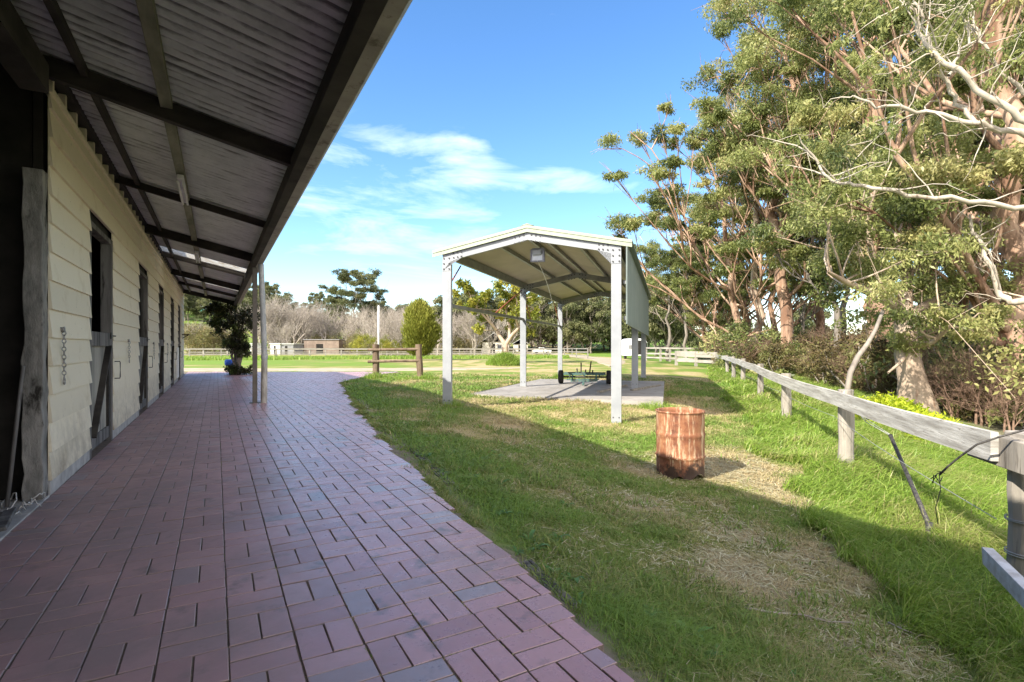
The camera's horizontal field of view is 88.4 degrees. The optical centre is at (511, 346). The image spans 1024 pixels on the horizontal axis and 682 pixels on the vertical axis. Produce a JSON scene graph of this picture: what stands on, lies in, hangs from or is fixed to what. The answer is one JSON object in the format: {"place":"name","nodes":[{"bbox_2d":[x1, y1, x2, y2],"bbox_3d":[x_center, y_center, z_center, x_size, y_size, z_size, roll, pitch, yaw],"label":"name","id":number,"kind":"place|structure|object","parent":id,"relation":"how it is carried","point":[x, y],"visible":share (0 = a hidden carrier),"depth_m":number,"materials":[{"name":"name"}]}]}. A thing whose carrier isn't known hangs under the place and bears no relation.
{"place":"outdoors","nodes":[
{"label":"outdoors","id":0,"kind":"place"},
{"bbox_2d":[0,372,633,681],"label":"brick paving","id":1,"kind":"structure","parent":0,"point":[73,615],"depth_m":2.84,"materials":[{"name":"brick"}]},
{"bbox_2d":[219,396,635,681],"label":"joint moss","id":2,"kind":"object","parent":1,"relation":"on","point":[409,602],"visible":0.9,"depth_m":2.37,"materials":[{"name":"green plant"}]},
{"bbox_2d":[184,367,529,371],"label":"dirt driveway","id":3,"kind":"structure","parent":0,"point":[321,369],"depth_m":27.70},
{"bbox_2d":[184,355,569,360],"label":"rank grass","id":4,"kind":"structure","parent":0,"point":[300,357],"depth_m":56.79,"materials":[{"name":"plant"}]},
{"bbox_2d":[0,311,1022,681],"bbox_3d":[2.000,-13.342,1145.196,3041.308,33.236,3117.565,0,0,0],"label":"ground","id":5,"kind":"structure","parent":0,"point":[664,367],"depth_m":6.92,"materials":[{"name":"plant"}]},
{"bbox_2d":[183,293,204,320],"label":"hill tree","id":6,"kind":"object","parent":5,"relation":"on","point":[193,302],"visible":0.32,"depth_m":151.51,"materials":[{"name":"green plant"}]},
{"bbox_2d":[184,321,222,353],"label":"thicket","id":7,"kind":"object","parent":5,"relation":"on","point":[200,337],"visible":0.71,"depth_m":82.09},
{"bbox_2d":[0,0,412,541],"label":"stable","id":8,"kind":"structure","parent":5,"relation":"on","point":[117,117],"depth_m":4.45,"materials":[{"name":"wood"}]},
{"bbox_2d":[0,507,16,531],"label":"scrap timber","id":9,"kind":"object","parent":8,"relation":"on","point":[6,517],"visible":1,"depth_m":3.35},
{"bbox_2d":[4,366,24,507],"bbox_3d":[-3.705,0.665,3.924,0.028,1.034,0.169,0,0,-5],"label":"broom handle","id":10,"kind":"object","parent":8,"relation":"on","point":[13,450],"visible":1,"depth_m":3.91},
{"bbox_2d":[1,492,44,514],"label":"baling twine","id":11,"kind":"object","parent":8,"relation":"on","point":[26,503],"visible":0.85,"depth_m":3.83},
{"bbox_2d":[92,331,115,449],"bbox_3d":[-4.866,0.485,6.238,0.101,1.310,1.380,0,0,-29],"label":"half door","id":12,"kind":"structure","parent":8,"relation":"in","point":[101,342],"depth_m":6.18,"materials":[{"name":"wood"}]},
{"bbox_2d":[139,337,149,410],"bbox_3d":[-6.817,0.485,9.723,0.101,1.310,1.350,0,0,-29],"label":"half door","id":13,"kind":"structure","parent":8,"relation":"in","point":[143,348],"depth_m":9.69,"materials":[{"name":"wood"}]},
{"bbox_2d":[159,339,163,393],"bbox_3d":[-8.558,0.485,12.817,0.101,1.310,1.350,0,0,-29],"label":"half door","id":14,"kind":"structure","parent":8,"relation":"in","point":[161,348],"depth_m":12.80,"materials":[{"name":"wood"}]},
{"bbox_2d":[176,174,188,205],"bbox_3d":[-4.270,-2.008,6.835,0.084,0.093,1.240,0,0,-29],"label":"batten light","id":15,"kind":"object","parent":8,"relation":"attached to","point":[180,181],"visible":1,"depth_m":6.64,"materials":[{"name":"white paint"}]},
{"bbox_2d":[201,299,259,374],"bbox_3d":[-11.603,-0.252,21.876,2.325,3.424,1.258,0,0,0],"label":"verandah vine","id":16,"kind":"object","parent":8,"relation":"attached to","point":[241,345],"visible":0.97,"depth_m":21.66,"materials":[{"name":"green plant"}]},
{"bbox_2d":[187,327,230,353],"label":"thicket","id":17,"kind":"object","parent":5,"relation":"on","point":[215,338],"visible":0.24,"depth_m":84.50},
{"bbox_2d":[257,290,295,342],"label":"bare tree","id":18,"kind":"object","parent":5,"relation":"on","point":[274,310],"visible":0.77,"depth_m":93.49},
{"bbox_2d":[259,291,296,329],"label":"hill tree","id":19,"kind":"object","parent":5,"relation":"on","point":[286,295],"visible":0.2,"depth_m":142.85,"materials":[{"name":"green plant"}]},
{"bbox_2d":[273,320,297,343],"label":"bare tree","id":20,"kind":"object","parent":5,"relation":"on","point":[286,333],"visible":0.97,"depth_m":87.22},
{"bbox_2d":[285,300,315,343],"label":"bare tree","id":21,"kind":"object","parent":5,"relation":"on","point":[301,324],"visible":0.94,"depth_m":93.32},
{"bbox_2d":[303,302,332,338],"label":"bare tree","id":22,"kind":"object","parent":5,"relation":"on","point":[322,316],"visible":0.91,"depth_m":96.23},
{"bbox_2d":[289,302,346,341],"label":"bare tree","id":23,"kind":"object","parent":5,"relation":"on","point":[336,329],"visible":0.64,"depth_m":99.50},
{"bbox_2d":[303,339,348,352],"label":"brown shed","id":24,"kind":"structure","parent":5,"relation":"on","point":[322,343],"depth_m":92.00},
{"bbox_2d":[341,311,364,351],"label":"bare tree","id":25,"kind":"object","parent":5,"relation":"on","point":[351,324],"visible":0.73,"depth_m":93.70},
{"bbox_2d":[318,267,388,317],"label":"skyline gum","id":26,"kind":"object","parent":5,"relation":"on","point":[344,277],"visible":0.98,"depth_m":133.97,"materials":[{"name":"green plant"}]},
{"bbox_2d":[348,328,379,355],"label":"willow bush","id":27,"kind":"object","parent":5,"relation":"on","point":[355,344],"visible":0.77,"depth_m":76.97,"materials":[{"name":"yellow plant"}]},
{"bbox_2d":[358,305,387,354],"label":"bare tree","id":28,"kind":"object","parent":5,"relation":"on","point":[375,324],"visible":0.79,"depth_m":83.83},
{"bbox_2d":[184,348,564,355],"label":"fence","id":29,"kind":"object","parent":5,"relation":"on","point":[370,353],"visible":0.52,"depth_m":61.34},
{"bbox_2d":[189,348,586,355],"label":"fence","id":30,"kind":"object","parent":5,"relation":"on","point":[436,351],"visible":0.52,"depth_m":74.89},
{"bbox_2d":[384,307,404,354],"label":"bare tree","id":31,"kind":"object","parent":5,"relation":"on","point":[397,334],"visible":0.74,"depth_m":82.35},
{"bbox_2d":[368,344,422,376],"bbox_3d":[-4.388,0.665,19.974,2.107,1.486,0.315,0,0,0],"label":"rail barrier","id":32,"kind":"object","parent":5,"relation":"on","point":[375,360],"visible":0.85,"depth_m":19.84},
{"bbox_2d":[400,295,442,356],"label":"golden conifer","id":33,"kind":"object","parent":5,"relation":"on","point":[422,327],"visible":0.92,"depth_m":51.09,"materials":[{"name":"green plant"}]},
{"bbox_2d":[431,292,467,336],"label":"hill tree","id":34,"kind":"object","parent":5,"relation":"on","point":[439,299],"visible":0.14,"depth_m":105.54,"materials":[{"name":"green plant"}]},
{"bbox_2d":[452,311,484,354],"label":"bare tree","id":35,"kind":"object","parent":5,"relation":"on","point":[473,323],"visible":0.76,"depth_m":84.92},
{"bbox_2d":[452,290,493,343],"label":"hill tree","id":36,"kind":"object","parent":5,"relation":"on","point":[466,296],"visible":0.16,"depth_m":104.21,"materials":[{"name":"green plant"}]},
{"bbox_2d":[482,317,507,354],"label":"bare tree","id":37,"kind":"object","parent":5,"relation":"on","point":[491,337],"visible":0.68,"depth_m":90.08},
{"bbox_2d":[452,277,541,353],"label":"forked shade tree","id":38,"kind":"object","parent":5,"relation":"on","point":[469,289],"visible":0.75,"depth_m":41.21,"materials":[{"name":"green plant"}]},
{"bbox_2d":[484,350,519,365],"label":"grass tuft","id":39,"kind":"object","parent":5,"relation":"on","point":[505,358],"visible":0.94,"depth_m":37.27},
{"bbox_2d":[338,382,666,681],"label":"mossy verge","id":40,"kind":"structure","parent":5,"relation":"on","point":[453,502],"depth_m":4.42,"materials":[{"name":"green plant"}]},
{"bbox_2d":[504,296,563,347],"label":"gum","id":41,"kind":"object","parent":5,"relation":"on","point":[543,300],"visible":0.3,"depth_m":101.32,"materials":[{"name":"green plant"}]},
{"bbox_2d":[514,293,566,346],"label":"gum","id":42,"kind":"object","parent":5,"relation":"on","point":[550,334],"visible":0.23,"depth_m":103.51,"materials":[{"name":"green plant"}]},
{"bbox_2d":[518,560,576,608],"bbox_3d":[0.191,1.311,2.913,0.087,0.032,0.622,0,0,-22],"label":"clump","id":43,"kind":"object","parent":5,"relation":"on","point":[528,563],"visible":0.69,"depth_m":2.89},
{"bbox_2d":[538,299,596,352],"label":"gum","id":44,"kind":"object","parent":5,"relation":"on","point":[573,307],"visible":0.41,"depth_m":98.84,"materials":[{"name":"green plant"}]},
{"bbox_2d":[472,379,663,406],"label":"concrete slab","id":45,"kind":"structure","parent":5,"relation":"on","point":[548,389],"depth_m":15.06,"materials":[{"name":"concrete"}]},
{"bbox_2d":[432,223,650,422],"bbox_3d":[2.066,-0.463,16.517,4.117,3.976,12.540,0,0,16],"label":"carport","id":46,"kind":"object","parent":45,"relation":"on","point":[577,266],"visible":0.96,"depth_m":12.47,"materials":[{"name":"paint"}]},
{"bbox_2d":[530,248,553,311],"bbox_3d":[0.707,-1.423,11.561,0.300,1.255,1.394,0,0,16],"label":"flood light","id":47,"kind":"object","parent":46,"relation":"hanging from","point":[537,255],"visible":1,"depth_m":10.94,"materials":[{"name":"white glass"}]},
{"bbox_2d":[558,361,610,384],"bbox_3d":[2.425,0.911,17.713,1.820,0.778,1.527,0,0,10],"label":"wheeled frame","id":48,"kind":"object","parent":45,"relation":"on","point":[561,374],"visible":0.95,"depth_m":18.05,"materials":[{"name":"metal"}]},
{"bbox_2d":[548,302,593,350],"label":"gum","id":49,"kind":"object","parent":5,"relation":"on","point":[583,305],"visible":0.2,"depth_m":99.69,"materials":[{"name":"green plant"}]},
{"bbox_2d":[557,297,610,353],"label":"gum","id":50,"kind":"object","parent":5,"relation":"on","point":[600,334],"visible":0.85,"depth_m":97.00,"materials":[{"name":"green plant"}]},
{"bbox_2d":[562,296,610,352],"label":"gum","id":51,"kind":"object","parent":5,"relation":"on","point":[598,320],"visible":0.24,"depth_m":99.38,"materials":[{"name":"green plant"}]},
{"bbox_2d":[622,338,646,358],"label":"horse float","id":52,"kind":"object","parent":5,"relation":"on","point":[626,347],"visible":0.58,"depth_m":56.00,"materials":[{"name":"white paint"}]},
{"bbox_2d":[628,290,689,350],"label":"gum","id":53,"kind":"object","parent":5,"relation":"on","point":[659,337],"visible":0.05,"depth_m":74.39,"materials":[{"name":"green plant"}]},
{"bbox_2d":[622,269,700,352],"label":"gum","id":54,"kind":"object","parent":5,"relation":"on","point":[652,329],"visible":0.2,"depth_m":71.61,"materials":[{"name":"green plant"}]},
{"bbox_2d":[636,235,701,360],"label":"gum tree","id":55,"kind":"object","parent":5,"relation":"on","point":[661,267],"visible":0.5,"depth_m":47.87,"materials":[{"name":"green plant"}]},
{"bbox_2d":[638,287,700,350],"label":"gum","id":56,"kind":"object","parent":5,"relation":"on","point":[674,326],"visible":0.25,"depth_m":71.84,"materials":[{"name":"green plant"}]},
{"bbox_2d":[646,347,710,361],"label":"fence","id":57,"kind":"object","parent":5,"relation":"on","point":[660,357],"visible":0.56,"depth_m":47.38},
{"bbox_2d":[655,407,705,480],"bbox_3d":[2.263,1.298,7.080,0.656,0.882,0.655,0,0,0],"label":"rusty drum","id":58,"kind":"object","parent":5,"relation":"on","point":[680,441],"visible":0.99,"depth_m":6.82,"materials":[{"name":"metal"}]},
{"bbox_2d":[646,242,716,357],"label":"gum tree","id":59,"kind":"object","parent":5,"relation":"on","point":[674,271],"visible":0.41,"depth_m":45.68,"materials":[{"name":"green plant"}]},
{"bbox_2d":[675,351,717,365],"bbox_3d":[13.088,0.962,37.504,3.181,1.242,0.265,0,0,43],"label":"fence","id":60,"kind":"object","parent":5,"relation":"on","point":[695,355],"visible":0.75,"depth_m":37.46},
{"bbox_2d":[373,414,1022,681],"bbox_3d":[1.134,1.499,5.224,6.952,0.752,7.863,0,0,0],"label":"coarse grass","id":61,"kind":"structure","parent":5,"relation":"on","point":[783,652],"depth_m":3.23,"materials":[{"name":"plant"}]},
{"bbox_2d":[634,197,770,347],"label":"gum tree","id":62,"kind":"object","parent":5,"relation":"on","point":[651,216],"visible":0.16,"depth_m":49.54,"materials":[{"name":"green plant"}]},
{"bbox_2d":[591,97,829,347],"bbox_3d":[13.311,-7.951,35.821,17.641,19.398,15.299,0,0,-25],"label":"gum tree","id":63,"kind":"object","parent":5,"relation":"on","point":[656,201],"visible":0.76,"depth_m":35.48,"materials":[{"name":"green plant"}]},
{"bbox_2d":[674,244,747,363],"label":"gum tree","id":64,"kind":"object","parent":5,"relation":"on","point":[692,320],"visible":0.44,"depth_m":43.51,"materials":[{"name":"green plant"}]},
{"bbox_2d":[495,427,971,681],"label":"cut straw","id":65,"kind":"object","parent":5,"relation":"on","point":[736,564],"visible":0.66,"depth_m":4.06,"materials":[{"name":"plant"}]},
{"bbox_2d":[675,101,798,331],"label":"gum tree","id":66,"kind":"object","parent":5,"relation":"on","point":[748,318],"visible":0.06,"depth_m":52.01,"materials":[{"name":"green plant"}]},
{"bbox_2d":[698,319,796,368],"bbox_3d":[12.810,0.128,30.190,4.574,3.344,4.644,0,0,-7],"label":"leafy bush","id":67,"kind":"object","parent":5,"relation":"on","point":[737,334],"visible":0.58,"depth_m":29.41,"materials":[{"name":"green plant"}]},
{"bbox_2d":[726,333,772,366],"bbox_3d":[12.973,0.387,28.800,2.581,2.787,2.948,0,0,-1],"label":"bare brush","id":68,"kind":"object","parent":5,"relation":"on","point":[747,349],"visible":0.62,"depth_m":28.63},
{"bbox_2d":[674,150,843,343],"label":"gum tree","id":69,"kind":"object","parent":5,"relation":"on","point":[771,310],"visible":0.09,"depth_m":45.37,"materials":[{"name":"green plant"}]},
{"bbox_2d":[684,21,841,342],"bbox_3d":[17.055,-11.322,37.190,10.892,26.303,9.290,0,0,16],"label":"gum tree","id":70,"kind":"object","parent":5,"relation":"on","point":[727,81],"visible":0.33,"depth_m":36.18,"materials":[{"name":"green plant"}]},
{"bbox_2d":[743,332,803,371],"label":"scrub bush","id":71,"kind":"object","parent":5,"relation":"on","point":[774,354],"visible":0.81,"depth_m":27.79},
{"bbox_2d":[670,0,889,361],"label":"gum tree","id":72,"kind":"object","parent":5,"relation":"on","point":[745,60],"visible":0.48,"depth_m":33.38,"materials":[{"name":"green plant"}]},
{"bbox_2d":[770,340,810,375],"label":"leafy bush","id":73,"kind":"object","parent":5,"relation":"on","point":[787,353],"visible":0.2,"depth_m":29.02,"materials":[{"name":"green plant"}]},
{"bbox_2d":[778,295,833,337],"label":"hill tree","id":74,"kind":"object","parent":5,"relation":"on","point":[809,324],"visible":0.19,"depth_m":87.81,"materials":[{"name":"green plant"}]},
{"bbox_2d":[769,227,846,353],"bbox_3d":[21.547,-4.214,37.803,7.011,12.370,5.738,0,0,2],"label":"gum tree","id":75,"kind":"object","parent":5,"relation":"on","point":[790,283],"visible":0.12,"depth_m":37.45,"materials":[{"name":"green plant"}]},
{"bbox_2d":[737,35,882,339],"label":"gum tree","id":76,"kind":"object","parent":5,"relation":"on","point":[819,315],"visible":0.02,"depth_m":43.87,"materials":[{"name":"green plant"}]},
{"bbox_2d":[795,319,860,359],"bbox_3d":[18.597,0.161,30.390,4.422,4.181,3.872,0,0,27],"label":"bare brush","id":77,"kind":"object","parent":5,"relation":"on","point":[815,333],"visible":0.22,"depth_m":30.11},
{"bbox_2d":[791,319,868,359],"bbox_3d":[19.511,0.207,31.845,4.924,4.095,4.988,0,0,-34],"label":"scrub bush","id":78,"kind":"object","parent":5,"relation":"on","point":[799,338],"visible":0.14,"depth_m":32.29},
{"bbox_2d":[747,107,918,348],"bbox_3d":[17.924,-5.584,28.262,7.172,15.462,8.764,0,0,-25],"label":"gum tree","id":79,"kind":"object","parent":5,"relation":"on","point":[797,252],"visible":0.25,"depth_m":29.06,"materials":[{"name":"green plant"}]},
{"bbox_2d":[753,136,915,338],"bbox_3d":[20.341,-6.342,33.680,9.640,17.008,7.889,0,0,39],"label":"gum tree","id":80,"kind":"object","parent":5,"relation":"on","point":[800,238],"visible":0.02,"depth_m":33.06,"materials":[{"name":"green plant"}]},
{"bbox_2d":[787,331,886,388],"bbox_3d":[14.744,0.791,23.775,3.611,3.003,3.658,0,0,3],"label":"scrub bush","id":81,"kind":"object","parent":5,"relation":"on","point":[804,370],"visible":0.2,"depth_m":24.35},
{"bbox_2d":[800,321,894,394],"bbox_3d":[14.197,0.550,21.306,4.453,3.704,4.511,0,0,34],"label":"scrub bush","id":82,"kind":"object","parent":5,"relation":"on","point":[876,348],"visible":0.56,"depth_m":21.41,"materials":[{"name":"plant"}]},
{"bbox_2d":[819,352,878,387],"bbox_3d":[13.547,1.112,21.209,2.358,2.230,2.065,0,0,28],"label":"bare brush","id":83,"kind":"object","parent":5,"relation":"on","point":[843,366],"visible":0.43,"depth_m":21.06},
{"bbox_2d":[688,0,1023,386],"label":"gum tree","id":84,"kind":"object","parent":5,"relation":"on","point":[804,113],"visible":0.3,"depth_m":25.49,"materials":[{"name":"green plant"}]},
{"bbox_2d":[716,354,1023,597],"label":"paddock fence","id":85,"kind":"object","parent":5,"relation":"on","point":[1006,452],"visible":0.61,"depth_m":4.43,"materials":[{"name":"wood"}]},
{"bbox_2d":[930,429,1023,523],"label":"loose cable","id":86,"kind":"object","parent":85,"relation":"hanging from","point":[940,473],"visible":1,"depth_m":3.55,"materials":[{"name":"rubber"}]},
{"bbox_2d":[851,365,896,395],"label":"scrub bush","id":87,"kind":"object","parent":5,"relation":"on","point":[881,389],"visible":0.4,"depth_m":19.90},
{"bbox_2d":[733,87,1023,418],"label":"forked gum","id":88,"kind":"object","parent":5,"relation":"on","point":[880,277],"visible":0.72,"depth_m":14.53,"materials":[{"name":"green plant"}]},
{"bbox_2d":[844,309,884,388],"bbox_3d":[8.085,0.163,12.024,2.014,2.076,0.146,0,0,-34],"label":"leaning dead limb","id":89,"kind":"object","parent":88,"relation":"attached to","point":[853,365],"visible":0.84,"depth_m":11.79,"materials":[{"name":"grey plant"}]},
{"bbox_2d":[748,0,1023,334],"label":"overhanging gum","id":90,"kind":"object","parent":5,"relation":"on","point":[933,53],"visible":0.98,"depth_m":11.58,"materials":[{"name":"green plant"}]},
{"bbox_2d":[760,0,1023,351],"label":"gum tree","id":91,"kind":"object","parent":5,"relation":"on","point":[838,83],"visible":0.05,"depth_m":29.66,"materials":[{"name":"green plant"}]},
{"bbox_2d":[855,396,932,422],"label":"lime weeds","id":92,"kind":"object","parent":5,"relation":"on","point":[894,405],"visible":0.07,"depth_m":11.99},
{"bbox_2d":[765,0,1023,426],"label":"gum tree","id":93,"kind":"object","parent":5,"relation":"on","point":[1007,158],"visible":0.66,"depth_m":14.22,"materials":[{"name":"green plant"}]},
{"bbox_2d":[861,416,932,542],"bbox_3d":[4.346,1.389,5.921,0.250,0.960,2.668,0,0,22],"label":"steel stay","id":94,"kind":"object","parent":5,"relation":"on","point":[913,488],"visible":0.75,"depth_m":5.40,"materials":[{"name":"metal"}]},
{"bbox_2d":[866,391,934,415],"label":"lime weeds","id":95,"kind":"object","parent":5,"relation":"on","point":[879,398],"visible":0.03,"depth_m":12.45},
{"bbox_2d":[879,406,962,432],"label":"lime weeds","id":96,"kind":"object","parent":5,"relation":"on","point":[931,414],"visible":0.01,"depth_m":11.16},
{"bbox_2d":[887,338,966,387],"bbox_3d":[13.799,0.958,17.263,2.948,2.787,2.581,0,0,29],"label":"bare brush","id":97,"kind":"object","parent":5,"relation":"on","point":[923,359],"visible":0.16,"depth_m":17.07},
{"bbox_2d":[871,338,991,385],"bbox_3d":[15.322,1.004,18.804,3.611,3.003,3.658,0,0,-9],"label":"scrub bush","id":98,"kind":"object","parent":5,"relation":"on","point":[890,376],"visible":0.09,"depth_m":19.29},
{"bbox_2d":[846,301,1023,415],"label":"leafy bush","id":99,"kind":"object","parent":5,"relation":"on","point":[942,351],"visible":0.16,"depth_m":17.86,"materials":[{"name":"green plant"}]},
{"bbox_2d":[851,2,1023,283],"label":"gum tree","id":100,"kind":"object","parent":5,"relation":"on","point":[996,258],"visible":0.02,"depth_m":27.05,"materials":[{"name":"green plant"}]},
{"bbox_2d":[857,0,1023,350],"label":"gum tree","id":101,"kind":"object","parent":5,"relation":"on","point":[985,143],"visible":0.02,"depth_m":23.89,"materials":[{"name":"green plant"}]},
{"bbox_2d":[863,0,1023,293],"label":"gum tree","id":102,"kind":"object","parent":5,"relation":"on","point":[1022,100],"visible":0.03,"depth_m":22.57,"materials":[{"name":"green plant"}]},
{"bbox_2d":[926,361,993,416],"bbox_3d":[13.408,1.382,16.064,2.458,2.018,2.426,0,0,6],"label":"scrub bush","id":103,"kind":"object","parent":5,"relation":"on","point":[936,395],"visible":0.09,"depth_m":15.80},
{"bbox_2d":[921,342,1010,420],"bbox_3d":[12.470,1.065,14.823,2.323,2.508,2.653,0,0,0],"label":"bare brush","id":104,"kind":"object","parent":5,"relation":"on","point":[939,385],"visible":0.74,"depth_m":14.88,"materials":[{"name":"plant"}]},
{"bbox_2d":[929,331,1023,428],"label":"leafy bush","id":105,"kind":"object","parent":5,"relation":"on","point":[1019,371],"visible":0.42,"depth_m":13.56,"materials":[{"name":"green plant"}]},
{"bbox_2d":[929,336,1023,426],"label":"bare brush","id":106,"kind":"object","parent":5,"relation":"on","point":[988,385],"visible":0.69,"depth_m":14.38,"materials":[{"name":"plant"}]},
{"bbox_2d":[940,381,1022,425],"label":"scrub bush","id":107,"kind":"object","parent":5,"relation":"on","point":[963,413],"visible":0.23,"depth_m":14.87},
{"bbox_2d":[959,358,1023,431],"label":"bare brush","id":108,"kind":"object","parent":5,"relation":"on","point":[1017,398],"visible":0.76,"depth_m":13.39,"materials":[{"name":"plant"}]},
{"bbox_2d":[982,547,1023,607],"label":"painted board","id":109,"kind":"object","parent":5,"relation":"on","point":[1005,573],"visible":1,"depth_m":2.74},
{"bbox_2d":[550,354,624,365],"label":"dirt track","id":110,"kind":"structure","parent":0,"point":[604,361],"depth_m":52.82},
{"bbox_2d":[202,0,1011,335],"label":"sky","id":111,"kind":"structure","parent":0,"point":[475,119],"materials":[{"name":"blue"}]},
{"bbox_2d":[706,363,1023,681],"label":"long grass","id":112,"kind":"structure","parent":0,"point":[963,533],"depth_m":5.27,"materials":[{"name":"plant"}]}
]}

